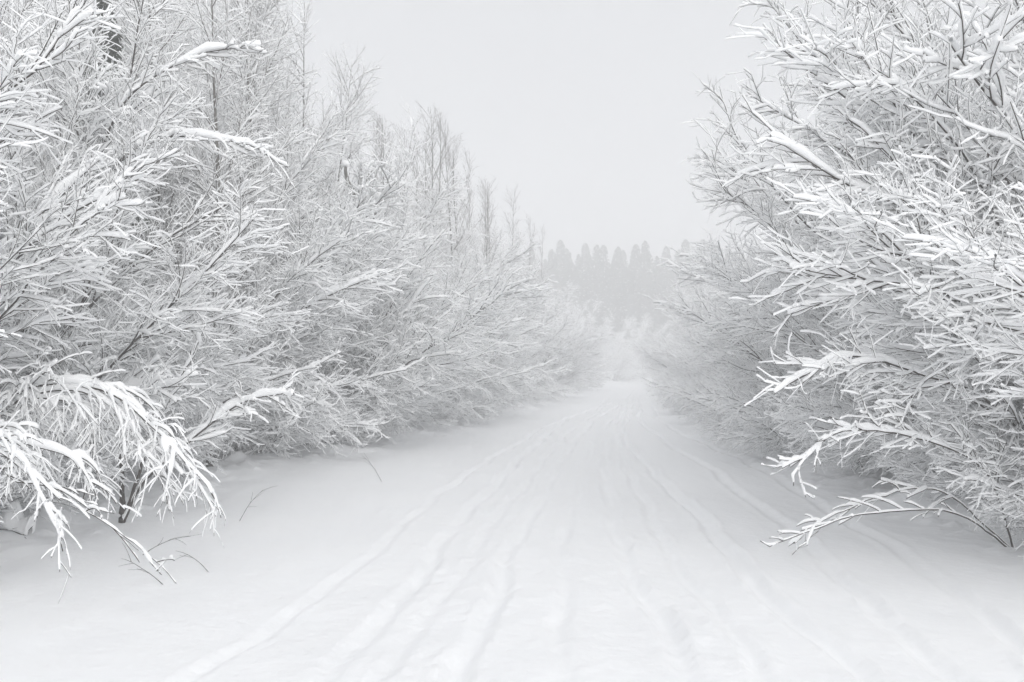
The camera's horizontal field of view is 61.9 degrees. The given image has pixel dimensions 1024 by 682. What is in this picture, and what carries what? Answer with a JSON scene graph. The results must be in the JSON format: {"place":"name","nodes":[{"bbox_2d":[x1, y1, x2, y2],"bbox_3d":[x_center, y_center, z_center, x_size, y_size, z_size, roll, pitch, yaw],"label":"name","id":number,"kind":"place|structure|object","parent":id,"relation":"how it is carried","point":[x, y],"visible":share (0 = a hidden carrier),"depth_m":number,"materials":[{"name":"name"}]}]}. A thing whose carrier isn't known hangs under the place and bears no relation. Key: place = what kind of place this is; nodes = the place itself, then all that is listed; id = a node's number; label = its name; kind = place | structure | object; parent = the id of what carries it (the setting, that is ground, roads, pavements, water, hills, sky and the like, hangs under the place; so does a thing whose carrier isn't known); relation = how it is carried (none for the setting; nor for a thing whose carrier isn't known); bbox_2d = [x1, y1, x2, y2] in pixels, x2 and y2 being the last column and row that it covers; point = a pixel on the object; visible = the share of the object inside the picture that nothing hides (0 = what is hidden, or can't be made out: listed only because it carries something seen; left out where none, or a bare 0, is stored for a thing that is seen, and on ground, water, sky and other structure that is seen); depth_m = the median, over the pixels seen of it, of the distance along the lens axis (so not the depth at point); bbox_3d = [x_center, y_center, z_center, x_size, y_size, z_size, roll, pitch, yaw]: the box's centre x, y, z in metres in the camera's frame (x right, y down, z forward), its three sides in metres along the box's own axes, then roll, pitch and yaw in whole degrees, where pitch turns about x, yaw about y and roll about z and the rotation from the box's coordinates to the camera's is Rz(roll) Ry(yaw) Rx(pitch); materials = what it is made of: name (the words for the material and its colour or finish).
{"place":"outdoors","nodes":[
{"label":"outdoors","id":0,"kind":"place"},
{"bbox_2d":[0,380,1023,681],"bbox_3d":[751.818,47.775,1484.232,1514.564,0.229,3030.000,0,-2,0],"label":"road","id":1,"kind":"structure","parent":0,"point":[618,532],"depth_m":6.54,"materials":[{"name":"white snow"}]},
{"bbox_2d":[0,500,36,535],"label":"fallen branch","id":2,"kind":"object","parent":1,"relation":"on","point":[24,525],"visible":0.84,"depth_m":7.83,"materials":[{"name":"white plant"}]},
{"bbox_2d":[0,372,1023,561],"bbox_3d":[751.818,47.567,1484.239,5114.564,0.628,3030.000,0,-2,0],"label":"ground","id":3,"kind":"structure","parent":0,"point":[850,482],"depth_m":11.35,"materials":[{"name":"white snow"}]},
{"bbox_2d":[0,0,65,180],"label":"young tree","id":4,"kind":"object","parent":3,"relation":"on","point":[3,31],"visible":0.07,"depth_m":11.59,"materials":[{"name":"grey plant"}]},
{"bbox_2d":[0,0,150,427],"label":"snowy shrub","id":5,"kind":"object","parent":3,"relation":"on","point":[9,124],"visible":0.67,"depth_m":6.01,"materials":[{"name":"white snow"}]},
{"bbox_2d":[0,139,164,522],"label":"snowy shrub","id":6,"kind":"object","parent":3,"relation":"on","point":[50,199],"visible":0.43,"depth_m":7.60,"materials":[{"name":"white snow"}]},
{"bbox_2d":[0,424,170,523],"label":"shrub","id":7,"kind":"object","parent":3,"relation":"on","point":[15,496],"visible":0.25,"depth_m":8.42,"materials":[{"name":"grey plant"}]},
{"bbox_2d":[0,410,175,602],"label":"arching shrub","id":8,"kind":"object","parent":3,"relation":"on","point":[17,439],"visible":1,"depth_m":5.72,"materials":[{"name":"white plant"}]},
{"bbox_2d":[0,0,175,217],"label":"snowy shrub","id":9,"kind":"object","parent":3,"relation":"on","point":[69,73],"visible":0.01,"depth_m":13.40,"materials":[{"name":"snow"}]},
{"bbox_2d":[0,0,198,435],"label":"snowy shrub","id":10,"kind":"object","parent":3,"relation":"on","point":[106,197],"visible":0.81,"depth_m":6.94,"materials":[{"name":"white snow"}]},
{"bbox_2d":[0,326,225,546],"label":"arching shrub","id":11,"kind":"object","parent":3,"relation":"on","point":[41,396],"visible":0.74,"depth_m":6.90,"materials":[{"name":"white plant"}]},
{"bbox_2d":[0,0,230,301],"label":"snowy shrub","id":12,"kind":"object","parent":3,"relation":"on","point":[107,86],"visible":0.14,"depth_m":10.13,"materials":[{"name":"white snow"}]},
{"bbox_2d":[74,0,159,361],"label":"spruce","id":13,"kind":"object","parent":3,"relation":"on","point":[114,39],"visible":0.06,"depth_m":12.59,"materials":[{"name":"grey plant"}]},
{"bbox_2d":[40,0,244,291],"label":"young tree","id":14,"kind":"object","parent":3,"relation":"on","point":[167,18],"visible":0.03,"depth_m":14.95,"materials":[{"name":"grey plant"}]},
{"bbox_2d":[67,0,223,351],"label":"young tree","id":15,"kind":"object","parent":3,"relation":"on","point":[164,42],"visible":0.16,"depth_m":13.03,"materials":[{"name":"grey plant"}]},
{"bbox_2d":[0,28,309,497],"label":"snowy shrub","id":16,"kind":"object","parent":3,"relation":"on","point":[167,319],"visible":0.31,"depth_m":8.92,"materials":[{"name":"white snow"}]},
{"bbox_2d":[13,0,297,262],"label":"snowy tree","id":17,"kind":"object","parent":3,"relation":"on","point":[203,51],"visible":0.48,"depth_m":10.01,"materials":[{"name":"white snow"}]},
{"bbox_2d":[0,3,318,486],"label":"snowy shrub","id":18,"kind":"object","parent":3,"relation":"on","point":[241,330],"visible":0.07,"depth_m":10.55,"materials":[{"name":"white snow"}]},
{"bbox_2d":[15,0,324,346],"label":"snowy shrub","id":19,"kind":"object","parent":3,"relation":"on","point":[178,41],"visible":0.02,"depth_m":14.57,"materials":[{"name":"white snow"}]},
{"bbox_2d":[131,0,208,196],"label":"young tree","id":20,"kind":"object","parent":3,"relation":"on","point":[190,23],"visible":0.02,"depth_m":18.98,"materials":[{"name":"grey plant"}]},
{"bbox_2d":[56,295,303,522],"bbox_3d":[-3.264,0.718,8.827,2.436,2.440,1.247,0,-2,0],"label":"snowy shrub","id":21,"kind":"object","parent":3,"relation":"on","point":[228,409],"visible":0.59,"depth_m":8.74,"materials":[{"name":"white plant"}]},
{"bbox_2d":[128,397,237,477],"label":"shrub","id":22,"kind":"object","parent":3,"relation":"on","point":[207,448],"visible":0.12,"depth_m":11.58,"materials":[{"name":"grey plant"}]},
{"bbox_2d":[94,0,320,466],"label":"young tree","id":23,"kind":"object","parent":3,"relation":"on","point":[202,71],"visible":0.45,"depth_m":12.99,"materials":[{"name":"grey plant"}]},
{"bbox_2d":[147,0,326,263],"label":"young tree","id":24,"kind":"object","parent":3,"relation":"on","point":[267,13],"visible":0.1,"depth_m":15.76,"materials":[{"name":"grey plant"}]},
{"bbox_2d":[80,62,420,460],"bbox_3d":[-4.159,-1.485,13.025,4.811,6.748,6.690,-1,-2,35],"label":"snowy shrub","id":25,"kind":"object","parent":3,"relation":"on","point":[280,352],"visible":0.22,"depth_m":13.15,"materials":[{"name":"white plant"}]},
{"bbox_2d":[175,0,333,261],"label":"young tree","id":26,"kind":"object","parent":3,"relation":"on","point":[287,94],"visible":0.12,"depth_m":16.23,"materials":[{"name":"grey plant"}]},
{"bbox_2d":[165,0,346,433],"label":"young tree","id":27,"kind":"object","parent":3,"relation":"on","point":[254,69],"visible":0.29,"depth_m":15.03,"materials":[{"name":"grey plant"}]},
{"bbox_2d":[182,3,344,260],"bbox_3d":[-5.428,-2.743,17.544,4.090,9.698,4.481,0,-2,0],"label":"young tree","id":28,"kind":"object","parent":3,"relation":"on","point":[319,191],"visible":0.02,"depth_m":17.44,"materials":[{"name":"grey plant"}]},
{"bbox_2d":[190,0,340,224],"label":"young tree","id":29,"kind":"object","parent":3,"relation":"on","point":[263,82],"visible":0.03,"depth_m":17.63,"materials":[{"name":"grey plant"}]},
{"bbox_2d":[173,399,367,458],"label":"shrub","id":30,"kind":"object","parent":3,"relation":"on","point":[299,437],"visible":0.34,"depth_m":14.00,"materials":[{"name":"white plant"}]},
{"bbox_2d":[175,57,414,376],"bbox_3d":[-4.973,-2.567,20.288,8.058,9.148,5.997,-1,-2,22],"label":"snowy shrub","id":31,"kind":"object","parent":3,"relation":"on","point":[391,187],"visible":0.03,"depth_m":17.52,"materials":[{"name":"white snow"}]},
{"bbox_2d":[177,146,436,456],"bbox_3d":[-3.918,-0.790,15.615,4.930,6.189,6.468,0,-2,0],"label":"snowy shrub","id":32,"kind":"object","parent":3,"relation":"on","point":[311,402],"visible":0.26,"depth_m":14.49,"materials":[{"name":"white snow"}]},
{"bbox_2d":[266,0,387,331],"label":"young tree","id":33,"kind":"object","parent":3,"relation":"on","point":[295,63],"visible":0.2,"depth_m":19.06,"materials":[{"name":"grey plant"}]},
{"bbox_2d":[263,396,395,447],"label":"shrub","id":34,"kind":"object","parent":3,"relation":"on","point":[366,419],"visible":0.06,"depth_m":16.45,"materials":[{"name":"white plant"}]},
{"bbox_2d":[301,43,413,298],"bbox_3d":[-4.331,-2.728,21.275,3.679,9.660,3.198,0,-2,0],"label":"young tree","id":35,"kind":"object","parent":3,"relation":"on","point":[351,115],"visible":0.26,"depth_m":21.23,"materials":[{"name":"grey plant"}]},
{"bbox_2d":[355,392,438,440],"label":"shrub","id":36,"kind":"object","parent":3,"relation":"on","point":[399,426],"visible":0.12,"depth_m":17.92,"materials":[{"name":"white plant"}]},
{"bbox_2d":[334,157,492,391],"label":"snowy shrub","id":37,"kind":"object","parent":3,"relation":"on","point":[439,202],"visible":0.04,"depth_m":24.81,"materials":[{"name":"white snow"}]},
{"bbox_2d":[267,138,559,443],"bbox_3d":[-2.542,-0.948,17.035,6.948,6.878,5.422,0,-2,-15],"label":"snowy shrub","id":38,"kind":"object","parent":3,"relation":"on","point":[460,357],"visible":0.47,"depth_m":16.80,"materials":[{"name":"white plant"}]},
{"bbox_2d":[405,102,455,277],"bbox_3d":[-2.950,-3.317,31.944,3.605,11.510,2.708,-2,-2,44],"label":"young tree","id":39,"kind":"object","parent":3,"relation":"on","point":[432,155],"visible":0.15,"depth_m":31.77,"materials":[{"name":"grey plant"}]},
{"bbox_2d":[397,395,472,432],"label":"shrub","id":40,"kind":"object","parent":3,"relation":"on","point":[426,418],"visible":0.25,"depth_m":21.37,"materials":[{"name":"white plant"}]},
{"bbox_2d":[377,166,501,428],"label":"snowy shrub","id":41,"kind":"object","parent":3,"relation":"on","point":[452,388],"visible":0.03,"depth_m":20.59,"materials":[{"name":"white snow"}]},
{"bbox_2d":[412,102,474,273],"bbox_3d":[-2.872,-3.226,31.558,3.478,11.062,2.918,0,-2,0],"label":"young tree","id":42,"kind":"object","parent":3,"relation":"on","point":[441,167],"visible":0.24,"depth_m":31.51,"materials":[{"name":"grey plant"}]},
{"bbox_2d":[411,126,476,280],"bbox_3d":[-3.009,-2.887,31.421,3.336,10.507,2.531,0,-2,0],"label":"young tree","id":43,"kind":"object","parent":3,"relation":"on","point":[433,196],"visible":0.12,"depth_m":31.66,"materials":[{"name":"grey plant"}]},
{"bbox_2d":[427,114,484,278],"bbox_3d":[-2.407,-3.036,32.031,3.019,11.066,3.097,0,-2,0],"label":"young tree","id":44,"kind":"object","parent":3,"relation":"on","point":[461,237],"visible":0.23,"depth_m":32.02,"materials":[{"name":"grey plant"}]},
{"bbox_2d":[367,97,557,308],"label":"snowy shrub","id":45,"kind":"object","parent":3,"relation":"on","point":[510,253],"visible":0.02,"depth_m":28.12,"materials":[{"name":"white snow"}]},
{"bbox_2d":[435,134,496,288],"bbox_3d":[-2.101,-3.092,34.005,3.844,11.131,2.635,0,-2,0],"label":"young tree","id":46,"kind":"object","parent":3,"relation":"on","point":[460,216],"visible":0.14,"depth_m":34.22,"materials":[{"name":"grey plant"}]},
{"bbox_2d":[379,204,559,412],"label":"snowy shrub","id":47,"kind":"object","parent":3,"relation":"on","point":[539,327],"visible":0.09,"depth_m":26.23,"materials":[{"name":"white snow"}]},
{"bbox_2d":[393,238,546,425],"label":"snowy shrub","id":48,"kind":"object","parent":3,"relation":"on","point":[496,376],"visible":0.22,"depth_m":22.93,"materials":[{"name":"white snow"}]},
{"bbox_2d":[431,391,514,422],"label":"shrub","id":49,"kind":"object","parent":3,"relation":"on","point":[503,399],"visible":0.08,"depth_m":23.84,"materials":[{"name":"white plant"}]},
{"bbox_2d":[455,147,495,276],"bbox_3d":[-1.751,-2.869,35.987,3.084,10.747,2.991,0,-2,0],"label":"young tree","id":50,"kind":"object","parent":3,"relation":"on","point":[469,209],"visible":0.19,"depth_m":36.12,"materials":[{"name":"grey plant"}]},
{"bbox_2d":[476,178,504,276],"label":"young tree","id":51,"kind":"object","parent":3,"relation":"on","point":[486,222],"visible":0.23,"depth_m":38.14,"materials":[{"name":"grey plant"}]},
{"bbox_2d":[438,242,548,394],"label":"snowy shrub","id":52,"kind":"object","parent":3,"relation":"on","point":[535,337],"visible":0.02,"depth_m":29.86,"materials":[{"name":"white plant"}]},
{"bbox_2d":[470,257,576,402],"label":"snowy shrub","id":53,"kind":"object","parent":3,"relation":"on","point":[548,345],"visible":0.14,"depth_m":34.07,"materials":[{"name":"white snow"}]},
{"bbox_2d":[503,275,596,400],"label":"snowy shrub","id":54,"kind":"object","parent":3,"relation":"on","point":[572,337],"visible":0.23,"depth_m":39.22,"materials":[{"name":"white snow"}]},
{"bbox_2d":[545,251,564,313],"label":"conifer","id":55,"kind":"object","parent":3,"relation":"on","point":[552,263],"visible":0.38,"depth_m":125.69,"materials":[{"name":"grey plant"}]},
{"bbox_2d":[543,281,579,323],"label":"snowy shrub","id":56,"kind":"object","parent":3,"relation":"on","point":[564,296],"visible":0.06,"depth_m":62.26,"materials":[{"name":"snow"}]},
{"bbox_2d":[545,240,580,320],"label":"conifer","id":57,"kind":"object","parent":3,"relation":"on","point":[559,244],"visible":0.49,"depth_m":126.60,"materials":[{"name":"grey plant"}]},
{"bbox_2d":[532,283,613,394],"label":"snowy shrub","id":58,"kind":"object","parent":3,"relation":"on","point":[576,377],"visible":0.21,"depth_m":44.20,"materials":[{"name":"white snow"}]},
{"bbox_2d":[546,300,612,393],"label":"snowy shrub","id":59,"kind":"object","parent":3,"relation":"on","point":[577,322],"visible":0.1,"depth_m":51.57,"materials":[{"name":"snow"}]},
{"bbox_2d":[562,254,601,333],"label":"conifer","id":60,"kind":"object","parent":3,"relation":"on","point":[579,265],"visible":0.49,"depth_m":126.82,"materials":[{"name":"grey plant"}]},
{"bbox_2d":[554,302,620,390],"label":"snowy shrub","id":61,"kind":"object","parent":3,"relation":"on","point":[601,374],"visible":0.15,"depth_m":58.36,"materials":[{"name":"snow"}]},
{"bbox_2d":[574,243,602,324],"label":"conifer","id":62,"kind":"object","parent":3,"relation":"on","point":[587,257],"visible":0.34,"depth_m":129.66,"materials":[{"name":"grey plant"}]},
{"bbox_2d":[583,244,612,348],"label":"conifer","id":63,"kind":"object","parent":3,"relation":"on","point":[599,259],"visible":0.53,"depth_m":128.39,"materials":[{"name":"grey plant"}]},
{"bbox_2d":[598,254,630,338],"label":"conifer","id":64,"kind":"object","parent":3,"relation":"on","point":[608,297],"visible":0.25,"depth_m":127.74,"materials":[{"name":"grey plant"}]},
{"bbox_2d":[598,313,640,377],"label":"snowy shrub","id":65,"kind":"object","parent":3,"relation":"on","point":[623,331],"visible":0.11,"depth_m":96.37,"materials":[{"name":"snow"}]},
{"bbox_2d":[600,247,640,373],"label":"conifer","id":66,"kind":"object","parent":3,"relation":"on","point":[621,267],"visible":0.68,"depth_m":125.62,"materials":[{"name":"grey plant"}]},
{"bbox_2d":[602,331,644,380],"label":"snowy shrub","id":67,"kind":"object","parent":3,"relation":"on","point":[626,366],"visible":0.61,"depth_m":88.78,"materials":[{"name":"white plant"}]},
{"bbox_2d":[617,244,653,371],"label":"conifer","id":68,"kind":"object","parent":3,"relation":"on","point":[635,253],"visible":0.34,"depth_m":128.28,"materials":[{"name":"grey plant"}]},
{"bbox_2d":[620,241,663,376],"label":"conifer","id":69,"kind":"object","parent":3,"relation":"on","point":[645,247],"visible":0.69,"depth_m":125.88,"materials":[{"name":"grey plant"}]},
{"bbox_2d":[620,279,692,388],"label":"snowy shrub","id":70,"kind":"object","parent":3,"relation":"on","point":[640,336],"visible":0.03,"depth_m":48.12,"materials":[{"name":"snow"}]},
{"bbox_2d":[621,283,719,382],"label":"snowy shrub","id":71,"kind":"object","parent":3,"relation":"on","point":[652,361],"visible":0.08,"depth_m":40.41,"materials":[{"name":"white plant"}]},
{"bbox_2d":[644,375,717,410],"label":"shrub","id":72,"kind":"object","parent":3,"relation":"on","point":[669,404],"visible":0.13,"depth_m":28.83,"materials":[{"name":"white plant"}]},
{"bbox_2d":[667,239,704,328],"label":"conifer","id":73,"kind":"object","parent":3,"relation":"on","point":[682,251],"visible":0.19,"depth_m":126.17,"materials":[{"name":"grey plant"}]},
{"bbox_2d":[645,286,735,388],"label":"snowy shrub","id":74,"kind":"object","parent":3,"relation":"on","point":[682,362],"visible":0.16,"depth_m":34.63,"materials":[{"name":"snow"}]},
{"bbox_2d":[640,369,745,432],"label":"shrub","id":75,"kind":"object","parent":3,"relation":"on","point":[661,386],"visible":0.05,"depth_m":21.67,"materials":[{"name":"white plant"}]},
{"bbox_2d":[658,373,752,421],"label":"shrub","id":76,"kind":"object","parent":3,"relation":"on","point":[678,405],"visible":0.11,"depth_m":24.20,"materials":[{"name":"white plant"}]},
{"bbox_2d":[670,283,741,387],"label":"snowy shrub","id":77,"kind":"object","parent":3,"relation":"on","point":[687,335],"visible":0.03,"depth_m":25.48,"materials":[{"name":"snow"}]},
{"bbox_2d":[668,377,764,434],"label":"shrub","id":78,"kind":"object","parent":3,"relation":"on","point":[692,394],"visible":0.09,"depth_m":18.36,"materials":[{"name":"white plant"}]},
{"bbox_2d":[690,306,799,401],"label":"snowy shrub","id":79,"kind":"object","parent":3,"relation":"on","point":[718,372],"visible":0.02,"depth_m":19.68,"materials":[{"name":"snow"}]},
{"bbox_2d":[669,381,829,455],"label":"shrub","id":80,"kind":"object","parent":3,"relation":"on","point":[714,426],"visible":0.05,"depth_m":16.27,"materials":[{"name":"white plant"}]},
{"bbox_2d":[642,170,859,402],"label":"snowy shrub","id":81,"kind":"object","parent":3,"relation":"on","point":[722,354],"visible":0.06,"depth_m":16.09,"materials":[{"name":"white snow"}]},
{"bbox_2d":[689,369,819,457],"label":"shrub","id":82,"kind":"object","parent":3,"relation":"on","point":[746,416],"visible":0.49,"depth_m":13.91,"materials":[{"name":"white plant"}]},
{"bbox_2d":[686,0,892,469],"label":"snowy shrub","id":83,"kind":"object","parent":3,"relation":"on","point":[734,195],"visible":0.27,"depth_m":11.37,"materials":[{"name":"white snow"}]},
{"bbox_2d":[656,69,956,357],"bbox_3d":[7.118,-2.231,19.277,7.992,8.549,7.537,0,-2,0],"label":"snowy shrub","id":84,"kind":"object","parent":3,"relation":"on","point":[698,278],"visible":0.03,"depth_m":17.69,"materials":[{"name":"white snow"}]},
{"bbox_2d":[680,173,933,478],"bbox_3d":[5.481,-0.874,12.034,5.153,5.875,5.843,1,-2,-22],"label":"snowy shrub","id":85,"kind":"object","parent":3,"relation":"on","point":[742,291],"visible":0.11,"depth_m":12.60,"materials":[{"name":"white snow"}]},
{"bbox_2d":[748,378,873,471],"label":"shrub","id":86,"kind":"object","parent":3,"relation":"on","point":[806,445],"visible":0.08,"depth_m":12.27,"materials":[{"name":"white plant"}]},
{"bbox_2d":[727,0,925,468],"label":"snowy tree","id":87,"kind":"object","parent":3,"relation":"on","point":[763,105],"visible":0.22,"depth_m":10.10,"materials":[{"name":"white snow"}]},
{"bbox_2d":[756,378,910,476],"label":"shrub","id":88,"kind":"object","parent":3,"relation":"on","point":[799,417],"visible":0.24,"depth_m":10.79,"materials":[{"name":"white plant"}]},
{"bbox_2d":[680,0,1023,331],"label":"snowy shrub","id":89,"kind":"object","parent":3,"relation":"on","point":[924,8],"visible":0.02,"depth_m":16.51,"materials":[{"name":"white snow"}]},
{"bbox_2d":[708,0,1023,501],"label":"snowy shrub","id":90,"kind":"object","parent":3,"relation":"on","point":[809,163],"visible":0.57,"depth_m":7.19,"materials":[{"name":"white snow"}]},
{"bbox_2d":[725,0,1023,259],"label":"snowy shrub","id":91,"kind":"object","parent":3,"relation":"on","point":[795,56],"visible":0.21,"depth_m":7.55,"materials":[{"name":"white snow"}]},
{"bbox_2d":[803,153,960,477],"bbox_3d":[5.543,-0.362,9.992,4.710,4.315,4.424,-1,-2,29],"label":"snowy shrub","id":92,"kind":"object","parent":3,"relation":"on","point":[843,401],"visible":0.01,"depth_m":10.78,"materials":[{"name":"white plant"}]},
{"bbox_2d":[811,407,965,480],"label":"shrub","id":93,"kind":"object","parent":3,"relation":"on","point":[879,440],"visible":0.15,"depth_m":10.24,"materials":[{"name":"white plant"}]},
{"bbox_2d":[760,374,1023,549],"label":"arching shrub","id":94,"kind":"object","parent":3,"relation":"on","point":[844,430],"visible":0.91,"depth_m":6.89,"materials":[{"name":"white plant"}]},
{"bbox_2d":[760,0,1023,314],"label":"snowy shrub","id":95,"kind":"object","parent":3,"relation":"on","point":[1011,83],"visible":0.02,"depth_m":12.66,"materials":[{"name":"snow"}]},
{"bbox_2d":[766,40,1023,503],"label":"snowy shrub","id":96,"kind":"object","parent":3,"relation":"on","point":[852,216],"visible":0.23,"depth_m":6.79,"materials":[{"name":"white snow"}]},
{"bbox_2d":[835,137,1023,494],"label":"snowy shrub","id":97,"kind":"object","parent":3,"relation":"on","point":[978,256],"visible":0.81,"depth_m":5.92,"materials":[{"name":"white snow"}]},
{"bbox_2d":[852,0,1023,404],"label":"snowy shrub","id":98,"kind":"object","parent":3,"relation":"on","point":[989,80],"visible":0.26,"depth_m":6.96,"materials":[{"name":"white snow"}]},
{"bbox_2d":[864,440,1023,541],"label":"shrub","id":99,"kind":"object","parent":3,"relation":"on","point":[931,480],"visible":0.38,"depth_m":9.28,"materials":[{"name":"white plant"}]},
{"bbox_2d":[922,445,1023,558],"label":"shrub","id":100,"kind":"object","parent":3,"relation":"on","point":[1009,497],"visible":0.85,"depth_m":7.03,"materials":[{"name":"white plant"}]},
{"bbox_2d":[0,0,1023,357],"label":"sky","id":101,"kind":"structure","parent":0,"point":[581,106],"materials":[{"name":"white"}]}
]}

